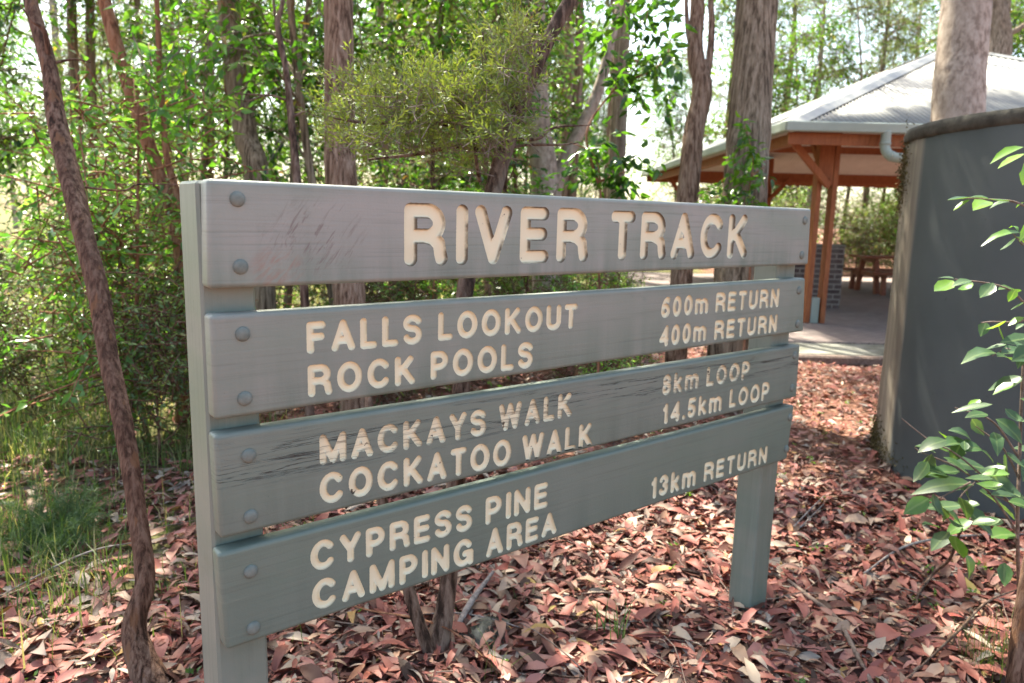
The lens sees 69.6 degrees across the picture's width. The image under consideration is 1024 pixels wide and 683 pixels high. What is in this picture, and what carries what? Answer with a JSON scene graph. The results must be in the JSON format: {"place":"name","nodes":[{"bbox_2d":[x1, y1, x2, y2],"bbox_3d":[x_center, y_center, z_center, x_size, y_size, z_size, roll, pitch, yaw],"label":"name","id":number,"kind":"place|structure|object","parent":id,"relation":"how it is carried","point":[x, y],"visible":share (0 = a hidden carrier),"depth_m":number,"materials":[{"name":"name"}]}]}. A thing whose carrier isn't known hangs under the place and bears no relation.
{"place":"outdoors","nodes":[
{"label":"outdoors","id":0,"kind":"place"},
{"bbox_2d":[0,209,1023,682],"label":"ground","id":1,"kind":"structure","parent":0,"point":[814,465],"depth_m":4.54,"materials":[{"name":"brown plant"}]},
{"bbox_2d":[0,16,45,238],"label":"understory tree","id":2,"kind":"object","parent":1,"relation":"on","point":[24,73],"visible":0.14,"depth_m":21.41,"materials":[{"name":"green plant"}]},
{"bbox_2d":[0,221,51,334],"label":"forest shrub","id":3,"kind":"object","parent":1,"relation":"on","point":[2,271],"visible":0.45,"depth_m":8.19,"materials":[{"name":"green plant"}]},
{"bbox_2d":[0,261,56,389],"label":"forest shrub","id":4,"kind":"object","parent":1,"relation":"on","point":[6,340],"visible":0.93,"depth_m":4.62,"materials":[{"name":"green plant"}]},
{"bbox_2d":[0,0,65,178],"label":"understory tree","id":5,"kind":"object","parent":1,"relation":"on","point":[11,44],"visible":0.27,"depth_m":17.46,"materials":[{"name":"green plant"}]},
{"bbox_2d":[0,0,68,214],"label":"understory tree","id":6,"kind":"object","parent":1,"relation":"on","point":[32,88],"visible":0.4,"depth_m":11.97,"materials":[{"name":"green plant"}]},
{"bbox_2d":[0,169,91,321],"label":"forest shrub","id":7,"kind":"object","parent":1,"relation":"on","point":[24,224],"visible":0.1,"depth_m":9.15,"materials":[{"name":"green plant"}]},
{"bbox_2d":[0,277,101,436],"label":"forest shrub","id":8,"kind":"object","parent":1,"relation":"on","point":[13,367],"visible":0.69,"depth_m":4.98,"materials":[{"name":"green plant"}]},
{"bbox_2d":[0,461,124,571],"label":"feathery herb","id":9,"kind":"object","parent":1,"relation":"on","point":[72,518],"visible":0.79,"depth_m":3.35,"materials":[{"name":"green plant"}]},
{"bbox_2d":[0,0,135,205],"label":"understory tree","id":10,"kind":"object","parent":1,"relation":"on","point":[4,139],"visible":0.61,"depth_m":8.24,"materials":[{"name":"green plant"}]},
{"bbox_2d":[66,0,87,189],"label":"slender eucalypt","id":11,"kind":"object","parent":1,"relation":"on","point":[74,63],"visible":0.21,"depth_m":12.31,"materials":[{"name":"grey plant"}]},
{"bbox_2d":[18,0,140,218],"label":"forest eucalypt","id":12,"kind":"object","parent":1,"relation":"on","point":[51,3],"visible":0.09,"depth_m":24.50,"materials":[{"name":"green plant"}]},
{"bbox_2d":[22,39,146,192],"bbox_3d":[-12.843,-6.054,22.314,3.827,7.026,2.780,0,10,-8],"label":"understory tree","id":13,"kind":"object","parent":1,"relation":"on","point":[63,56],"visible":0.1,"depth_m":22.18,"materials":[{"name":"green plant"}]},
{"bbox_2d":[13,0,158,208],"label":"understory tree","id":14,"kind":"object","parent":1,"relation":"on","point":[107,67],"visible":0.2,"depth_m":17.31,"materials":[{"name":"green plant"}]},
{"bbox_2d":[7,213,172,399],"bbox_3d":[-2.952,-0.126,5.104,1.185,1.515,1.104,5,10,19],"label":"forest shrub","id":15,"kind":"object","parent":1,"relation":"on","point":[79,326],"visible":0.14,"depth_m":4.89,"materials":[{"name":"green plant"}]},
{"bbox_2d":[85,0,98,199],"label":"slender eucalypt","id":16,"kind":"object","parent":1,"relation":"on","point":[91,56],"visible":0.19,"depth_m":12.34,"materials":[{"name":"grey plant"}]},
{"bbox_2d":[4,182,187,447],"bbox_3d":[-2.480,-0.141,4.708,1.180,1.739,1.251,4,10,17],"label":"forest shrub","id":17,"kind":"object","parent":1,"relation":"on","point":[154,278],"visible":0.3,"depth_m":4.54,"materials":[{"name":"green plant"}]},
{"bbox_2d":[4,164,188,424],"bbox_3d":[-2.445,-0.245,4.954,1.441,1.842,1.342,4,10,13],"label":"forest shrub","id":18,"kind":"object","parent":1,"relation":"on","point":[118,278],"visible":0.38,"depth_m":4.71,"materials":[{"name":"green plant"}]},
{"bbox_2d":[0,75,194,376],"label":"forest shrub","id":19,"kind":"object","parent":1,"relation":"on","point":[33,123],"visible":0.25,"depth_m":6.46,"materials":[{"name":"green plant"}]},
{"bbox_2d":[20,0,178,682],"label":"leaning sapling","id":20,"kind":"object","parent":1,"relation":"on","point":[143,662],"visible":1,"depth_m":2.48,"materials":[{"name":"brown plant"}]},
{"bbox_2d":[43,263,191,473],"bbox_3d":[-2.151,0.142,4.389,1.357,1.264,0.997,3,10,12],"label":"forest shrub","id":21,"kind":"object","parent":1,"relation":"on","point":[172,380],"visible":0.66,"depth_m":4.20,"materials":[{"name":"green plant"}]},
{"bbox_2d":[21,0,222,266],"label":"understory tree","id":22,"kind":"object","parent":1,"relation":"on","point":[79,16],"visible":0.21,"depth_m":12.26,"materials":[{"name":"green plant"}]},
{"bbox_2d":[29,97,234,338],"bbox_3d":[-3.682,-1.115,7.527,1.855,2.734,1.967,-1,10,-12],"label":"forest shrub","id":23,"kind":"object","parent":1,"relation":"on","point":[130,167],"visible":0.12,"depth_m":7.44,"materials":[{"name":"green plant"}]},
{"bbox_2d":[0,17,281,453],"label":"forest shrub","id":24,"kind":"object","parent":1,"relation":"on","point":[86,357],"visible":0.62,"depth_m":4.54,"materials":[{"name":"green plant"}]},
{"bbox_2d":[63,0,238,422],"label":"eucalypt tree","id":25,"kind":"object","parent":1,"relation":"on","point":[113,36],"visible":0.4,"depth_m":5.17,"materials":[{"name":"orange plant"}]},
{"bbox_2d":[130,8,259,179],"bbox_3d":[-8.350,-5.575,19.172,3.617,7.390,3.539,8,11,32],"label":"understory tree","id":26,"kind":"object","parent":1,"relation":"on","point":[198,157],"visible":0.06,"depth_m":19.15,"materials":[{"name":"green plant"}]},
{"bbox_2d":[83,0,307,179],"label":"understory tree","id":27,"kind":"object","parent":1,"relation":"on","point":[139,35],"visible":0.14,"depth_m":11.20,"materials":[{"name":"green plant"}]},
{"bbox_2d":[200,0,214,178],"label":"slender eucalypt","id":28,"kind":"object","parent":1,"relation":"on","point":[208,162],"visible":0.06,"depth_m":11.32,"materials":[{"name":"brown plant"}]},
{"bbox_2d":[82,0,357,183],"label":"understory tree","id":29,"kind":"object","parent":1,"relation":"on","point":[226,165],"visible":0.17,"depth_m":9.21,"materials":[{"name":"green plant"}]},
{"bbox_2d":[217,0,276,309],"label":"eucalypt tree","id":30,"kind":"object","parent":1,"relation":"on","point":[250,149],"visible":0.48,"depth_m":6.22,"materials":[{"name":"brown plant"}]},
{"bbox_2d":[234,0,314,416],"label":"dead sapling","id":31,"kind":"object","parent":1,"relation":"on","point":[304,289],"visible":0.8,"depth_m":4.19,"materials":[{"name":"brown plant"}]},
{"bbox_2d":[103,0,449,304],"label":"understory tree","id":32,"kind":"object","parent":1,"relation":"on","point":[265,55],"visible":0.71,"depth_m":6.04,"materials":[{"name":"green plant"}]},
{"bbox_2d":[250,1,357,183],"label":"understory tree","id":33,"kind":"object","parent":1,"relation":"on","point":[292,83],"visible":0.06,"depth_m":22.00,"materials":[{"name":"green plant"}]},
{"bbox_2d":[256,8,373,184],"bbox_3d":[-5.830,-6.012,21.805,3.866,7.457,3.617,-1,10,-17],"label":"understory tree","id":34,"kind":"object","parent":1,"relation":"on","point":[302,159],"visible":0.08,"depth_m":21.29,"materials":[{"name":"green plant"}]},
{"bbox_2d":[160,0,473,307],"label":"understory tree","id":35,"kind":"object","parent":1,"relation":"on","point":[306,28],"visible":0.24,"depth_m":6.64,"materials":[{"name":"green plant"}]},
{"bbox_2d":[282,63,389,187],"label":"understory tree","id":36,"kind":"object","parent":1,"relation":"on","point":[357,164],"visible":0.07,"depth_m":13.09,"materials":[{"name":"green plant"}]},
{"bbox_2d":[276,147,406,307],"bbox_3d":[-1.557,-0.707,6.992,1.472,2.169,1.560,5,10,22],"label":"forest shrub","id":37,"kind":"object","parent":1,"relation":"on","point":[319,178],"visible":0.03,"depth_m":6.92,"materials":[{"name":"green plant"}]},
{"bbox_2d":[323,0,365,410],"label":"eucalypt tree","id":38,"kind":"object","parent":1,"relation":"on","point":[338,23],"visible":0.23,"depth_m":4.62,"materials":[{"name":"brown plant"}]},
{"bbox_2d":[0,256,704,678],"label":"grass","id":39,"kind":"structure","parent":1,"relation":"on","point":[42,432],"depth_m":4.05,"materials":[{"name":"green plant"}]},
{"bbox_2d":[311,280,447,405],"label":"forest shrub","id":40,"kind":"object","parent":1,"relation":"on","point":[403,288],"visible":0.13,"depth_m":5.74,"materials":[{"name":"green plant"}]},
{"bbox_2d":[360,0,473,191],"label":"understory tree","id":41,"kind":"object","parent":1,"relation":"on","point":[392,14],"visible":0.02,"depth_m":17.03,"materials":[{"name":"green plant"}]},
{"bbox_2d":[315,0,547,298],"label":"understory tree","id":42,"kind":"object","parent":1,"relation":"on","point":[439,7],"visible":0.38,"depth_m":7.93,"materials":[{"name":"green plant"}]},
{"bbox_2d":[353,606,513,682],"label":"fallen twig","id":43,"kind":"object","parent":1,"relation":"on","point":[446,628],"visible":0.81,"depth_m":2.54,"materials":[{"name":"brown wood"}]},
{"bbox_2d":[370,175,509,401],"bbox_3d":[-0.629,-0.379,5.943,1.366,1.898,1.288,2,10,5],"label":"forest shrub","id":44,"kind":"object","parent":1,"relation":"on","point":[425,287],"visible":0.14,"depth_m":5.94,"materials":[{"name":"green plant"}]},
{"bbox_2d":[296,0,591,655],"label":"tea tree","id":45,"kind":"object","parent":1,"relation":"on","point":[504,136],"visible":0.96,"depth_m":2.55,"materials":[{"name":"green plant"}]},
{"bbox_2d":[366,0,561,191],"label":"understory tree","id":46,"kind":"object","parent":1,"relation":"on","point":[465,8],"visible":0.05,"depth_m":11.59,"materials":[{"name":"green plant"}]},
{"bbox_2d":[453,570,494,630],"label":"fallen branch","id":47,"kind":"object","parent":1,"relation":"on","point":[469,604],"visible":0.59,"depth_m":2.76,"materials":[{"name":"grey wood"}]},
{"bbox_2d":[354,0,595,295],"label":"understory tree","id":48,"kind":"object","parent":1,"relation":"on","point":[486,285],"visible":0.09,"depth_m":9.23,"materials":[{"name":"green plant"}]},
{"bbox_2d":[454,616,512,648],"bbox_3d":[-0.105,1.061,2.684,0.221,0.104,0.251,6,11,28],"label":"rock","id":49,"kind":"object","parent":1,"relation":"on","point":[483,625],"visible":0.32,"depth_m":2.65,"materials":[{"name":"grey stone"}]},
{"bbox_2d":[407,0,576,193],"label":"understory tree","id":50,"kind":"object","parent":1,"relation":"on","point":[458,5],"visible":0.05,"depth_m":12.05,"materials":[{"name":"green plant"}]},
{"bbox_2d":[179,179,810,682],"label":"trail sign","id":51,"kind":"object","parent":1,"relation":"on","point":[247,365],"visible":1,"depth_m":1.74,"materials":[{"name":"paint"}]},
{"bbox_2d":[0,368,1000,682],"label":"bark litter","id":52,"kind":"object","parent":1,"relation":"on","point":[186,626],"visible":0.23,"depth_m":3.21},
{"bbox_2d":[0,361,1010,682],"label":"twig litter","id":53,"kind":"object","parent":1,"relation":"on","point":[578,593],"visible":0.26,"depth_m":2.94,"materials":[{"name":"brown wood"}]},
{"bbox_2d":[422,0,597,295],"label":"understory tree","id":54,"kind":"object","parent":1,"relation":"on","point":[520,164],"visible":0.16,"depth_m":7.13,"materials":[{"name":"green plant"}]},
{"bbox_2d":[420,0,603,293],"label":"understory tree","id":55,"kind":"object","parent":1,"relation":"on","point":[563,98],"visible":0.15,"depth_m":9.10,"materials":[{"name":"green plant"}]},
{"bbox_2d":[450,190,594,384],"bbox_3d":[0.182,-0.473,6.776,1.414,1.807,1.316,-1,10,-12],"label":"forest shrub","id":56,"kind":"object","parent":1,"relation":"on","point":[505,285],"visible":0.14,"depth_m":6.68,"materials":[{"name":"green plant"}]},
{"bbox_2d":[458,3,617,293],"bbox_3d":[0.021,-3.225,12.134,2.615,5.460,2.672,7,11,31],"label":"understory tree","id":57,"kind":"object","parent":1,"relation":"on","point":[568,89],"visible":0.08,"depth_m":11.97,"materials":[{"name":"green plant"}]},
{"bbox_2d":[517,11,607,182],"bbox_3d":[1.677,-6.728,24.451,4.335,8.363,4.056,5,10,22],"label":"understory tree","id":58,"kind":"object","parent":1,"relation":"on","point":[586,42],"visible":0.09,"depth_m":23.88,"materials":[{"name":"green plant"}]},
{"bbox_2d":[561,9,573,196],"bbox_3d":[0.889,-8.270,13.678,4.445,14.941,4.340,1,10,1],"label":"slender eucalypt","id":59,"kind":"object","parent":1,"relation":"on","point":[564,192],"visible":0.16,"depth_m":13.76,"materials":[{"name":"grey plant"}]},
{"bbox_2d":[508,0,626,194],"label":"understory tree","id":60,"kind":"object","parent":1,"relation":"on","point":[596,128],"visible":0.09,"depth_m":15.17,"materials":[{"name":"green plant"}]},
{"bbox_2d":[524,0,622,292],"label":"eucalypt tree","id":61,"kind":"object","parent":1,"relation":"on","point":[549,162],"visible":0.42,"depth_m":8.92,"materials":[{"name":"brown plant"}]},
{"bbox_2d":[564,0,583,290],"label":"slender eucalypt","id":62,"kind":"object","parent":1,"relation":"on","point":[578,71],"visible":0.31,"depth_m":13.81,"materials":[{"name":"brown plant"}]},
{"bbox_2d":[535,272,622,378],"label":"forest shrub","id":63,"kind":"object","parent":1,"relation":"on","point":[591,284],"visible":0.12,"depth_m":6.75,"materials":[{"name":"green plant"}]},
{"bbox_2d":[552,7,641,196],"bbox_3d":[3.284,-8.352,29.256,3.984,10.068,5.483,4,10,13],"label":"understory tree","id":64,"kind":"object","parent":1,"relation":"on","point":[604,94],"visible":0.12,"depth_m":28.42,"materials":[{"name":"green plant"}]},
{"bbox_2d":[539,272,661,376],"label":"forest shrub","id":65,"kind":"object","parent":1,"relation":"on","point":[603,364],"visible":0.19,"depth_m":5.16,"materials":[{"name":"green plant"}]},
{"bbox_2d":[577,93,627,197],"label":"understory tree","id":66,"kind":"object","parent":1,"relation":"on","point":[603,117],"visible":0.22,"depth_m":27.31,"materials":[{"name":"green plant"}]},
{"bbox_2d":[588,592,639,641],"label":"grass tuft","id":67,"kind":"object","parent":1,"relation":"on","point":[615,624],"visible":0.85,"depth_m":2.66,"materials":[{"name":"green plant"}]},
{"bbox_2d":[547,0,697,371],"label":"tree","id":68,"kind":"object","parent":1,"relation":"on","point":[621,81],"visible":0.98,"depth_m":4.95,"materials":[{"name":"green plant"}]},
{"bbox_2d":[603,0,671,287],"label":"forest eucalypt","id":69,"kind":"object","parent":1,"relation":"on","point":[621,45],"visible":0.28,"depth_m":14.60,"materials":[{"name":"grey plant"}]},
{"bbox_2d":[584,0,729,273],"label":"forest eucalypt","id":70,"kind":"object","parent":1,"relation":"on","point":[604,191],"visible":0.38,"depth_m":18.40,"materials":[{"name":"green plant"}]},
{"bbox_2d":[625,33,717,201],"bbox_3d":[5.975,-7.771,29.691,4.608,8.889,4.311,2,10,6],"label":"understory tree","id":71,"kind":"object","parent":1,"relation":"on","point":[657,102],"visible":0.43,"depth_m":29.22,"materials":[{"name":"green plant"}]},
{"bbox_2d":[636,46,729,201],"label":"understory tree","id":72,"kind":"object","parent":1,"relation":"on","point":[675,127],"visible":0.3,"depth_m":29.76,"materials":[{"name":"green plant"}]},
{"bbox_2d":[665,0,714,361],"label":"eucalypt tree","id":73,"kind":"object","parent":1,"relation":"on","point":[700,67],"visible":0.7,"depth_m":5.84,"materials":[{"name":"brown plant"}]},
{"bbox_2d":[606,0,778,412],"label":"eucalypt tree","id":74,"kind":"object","parent":1,"relation":"on","point":[751,92],"visible":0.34,"depth_m":5.76,"materials":[{"name":"brown plant"}]},
{"bbox_2d":[678,0,790,198],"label":"forest eucalypt","id":75,"kind":"object","parent":1,"relation":"on","point":[728,88],"visible":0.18,"depth_m":31.26,"materials":[{"name":"green plant"}]},
{"bbox_2d":[697,111,776,349],"bbox_3d":[1.646,-0.661,5.553,0.696,2.126,0.449,-6,12,-38],"label":"young eucalypt","id":76,"kind":"object","parent":1,"relation":"on","point":[753,158],"visible":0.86,"depth_m":5.51,"materials":[{"name":"green plant"}]},
{"bbox_2d":[672,23,802,190],"bbox_3d":[7.932,-7.180,26.479,4.373,8.934,4.279,6,10,23],"label":"understory tree","id":77,"kind":"object","parent":1,"relation":"on","point":[717,133],"visible":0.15,"depth_m":26.25,"materials":[{"name":"green plant"}]},
{"bbox_2d":[674,0,833,155],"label":"understory tree","id":78,"kind":"object","parent":1,"relation":"on","point":[717,18],"visible":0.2,"depth_m":29.66,"materials":[{"name":"green plant"}]},
{"bbox_2d":[714,0,864,196],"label":"understory tree","id":79,"kind":"object","parent":1,"relation":"on","point":[799,22],"visible":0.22,"depth_m":33.63,"materials":[{"name":"green plant"}]},
{"bbox_2d":[772,0,850,207],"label":"forest eucalypt","id":80,"kind":"object","parent":1,"relation":"on","point":[821,2],"visible":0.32,"depth_m":26.91,"materials":[{"name":"green plant"}]},
{"bbox_2d":[787,579,873,682],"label":"fallen branch","id":81,"kind":"object","parent":1,"relation":"on","point":[851,644],"visible":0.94,"depth_m":2.67,"materials":[{"name":"wood"}]},
{"bbox_2d":[772,0,889,207],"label":"understory tree","id":82,"kind":"object","parent":1,"relation":"on","point":[811,89],"visible":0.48,"depth_m":24.53,"materials":[{"name":"green plant"}]},
{"bbox_2d":[788,342,883,355],"bbox_3d":[7.616,0.250,8.636,10.100,0.150,0.780,1,10,0],"label":"kerb strip","id":83,"kind":"object","parent":1,"relation":"on","point":[842,349],"depth_m":8.58,"materials":[{"name":"concrete"}]},
{"bbox_2d":[798,354,882,365],"bbox_3d":[7.315,0.300,8.175,10.200,0.110,0.100,1,10,0],"label":"timber edging","id":84,"kind":"object","parent":1,"relation":"on","point":[850,360],"depth_m":8.13,"materials":[{"name":"wood"}]},
{"bbox_2d":[803,186,883,265],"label":"forest shrub","id":85,"kind":"object","parent":1,"relation":"on","point":[838,210],"visible":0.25,"depth_m":24.67,"materials":[{"name":"green plant"}]},
{"bbox_2d":[773,0,929,241],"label":"understory tree","id":86,"kind":"object","parent":1,"relation":"on","point":[878,10],"visible":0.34,"depth_m":25.52,"materials":[{"name":"green plant"}]},
{"bbox_2d":[833,196,895,275],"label":"forest shrub","id":87,"kind":"object","parent":1,"relation":"on","point":[864,228],"visible":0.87,"depth_m":21.71,"materials":[{"name":"green plant"}]},
{"bbox_2d":[834,207,894,271],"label":"forest shrub","id":88,"kind":"object","parent":1,"relation":"on","point":[847,253],"visible":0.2,"depth_m":23.45,"materials":[{"name":"green plant"}]},
{"bbox_2d":[845,193,899,275],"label":"forest shrub","id":89,"kind":"object","parent":1,"relation":"on","point":[884,232],"visible":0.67,"depth_m":22.51,"materials":[{"name":"green plant"}]},
{"bbox_2d":[833,0,938,262],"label":"forest eucalypt","id":90,"kind":"object","parent":1,"relation":"on","point":[882,69],"visible":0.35,"depth_m":28.11,"materials":[{"name":"green plant"}]},
{"bbox_2d":[839,0,938,233],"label":"understory tree","id":91,"kind":"object","parent":1,"relation":"on","point":[912,33],"visible":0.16,"depth_m":29.77,"materials":[{"name":"green plant"}]},
{"bbox_2d":[866,107,1023,528],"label":"water tank","id":92,"kind":"object","parent":1,"relation":"on","point":[929,381],"visible":0.91,"depth_m":4.03,"materials":[{"name":"metal"}]},
{"bbox_2d":[897,0,1023,64],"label":"understory tree","id":93,"kind":"object","parent":1,"relation":"on","point":[926,51],"visible":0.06,"depth_m":22.94,"materials":[{"name":"green plant"}]},
{"bbox_2d":[930,0,992,121],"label":"eucalypt tree","id":94,"kind":"object","parent":1,"relation":"on","point":[959,84],"visible":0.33,"depth_m":7.99,"materials":[{"name":"brown plant"}]},
{"bbox_2d":[907,589,1016,678],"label":"fallen twig","id":95,"kind":"object","parent":1,"relation":"on","point":[955,633],"visible":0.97,"depth_m":2.71,"materials":[{"name":"brown wood"}]},
{"bbox_2d":[901,146,1023,587],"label":"broad leaved sapling","id":96,"kind":"object","parent":1,"relation":"on","point":[998,480],"visible":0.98,"depth_m":2.54,"materials":[{"name":"green plant"}]},
{"bbox_2d":[935,603,1014,682],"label":"grass tuft","id":97,"kind":"object","parent":1,"relation":"on","point":[1006,641],"visible":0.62,"depth_m":2.55,"materials":[{"name":"green plant"}]},
{"bbox_2d":[989,0,1023,55],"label":"eucalypt tree","id":98,"kind":"object","parent":1,"relation":"on","point":[1002,32],"visible":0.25,"depth_m":13.29,"materials":[{"name":"brown plant"}]},
{"bbox_2d":[1005,556,1023,682],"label":"fibrous trunk","id":99,"kind":"object","parent":1,"relation":"on","point":[1015,668],"visible":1,"depth_m":2.31,"materials":[{"name":"brown plant"}]},
{"bbox_2d":[0,0,1023,228],"label":"sky","id":100,"kind":"structure","parent":0,"point":[635,147],"materials":[{"name":"white"}]},
{"bbox_2d":[620,272,891,344],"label":"pavement","id":101,"kind":"structure","parent":0,"point":[860,316],"depth_m":11.63,"materials":[{"name":"grey concrete"}]},
{"bbox_2d":[794,244,845,308],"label":"brick pillar","id":102,"kind":"structure","parent":101,"relation":"on","point":[835,275],"depth_m":12.51,"materials":[{"name":"brick"}]},
{"bbox_2d":[642,51,1023,322],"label":"picnic shelter","id":103,"kind":"object","parent":101,"relation":"on","point":[851,136],"visible":0.59,"depth_m":10.63,"materials":[{"name":"metal"}]},
{"bbox_2d":[843,254,893,295],"bbox_3d":[8.387,-1.433,15.849,2.000,0.791,1.680,1,10,0],"label":"picnic table","id":104,"kind":"object","parent":101,"relation":"on","point":[876,274],"visible":0.45,"depth_m":15.64,"materials":[{"name":"brown wood"}]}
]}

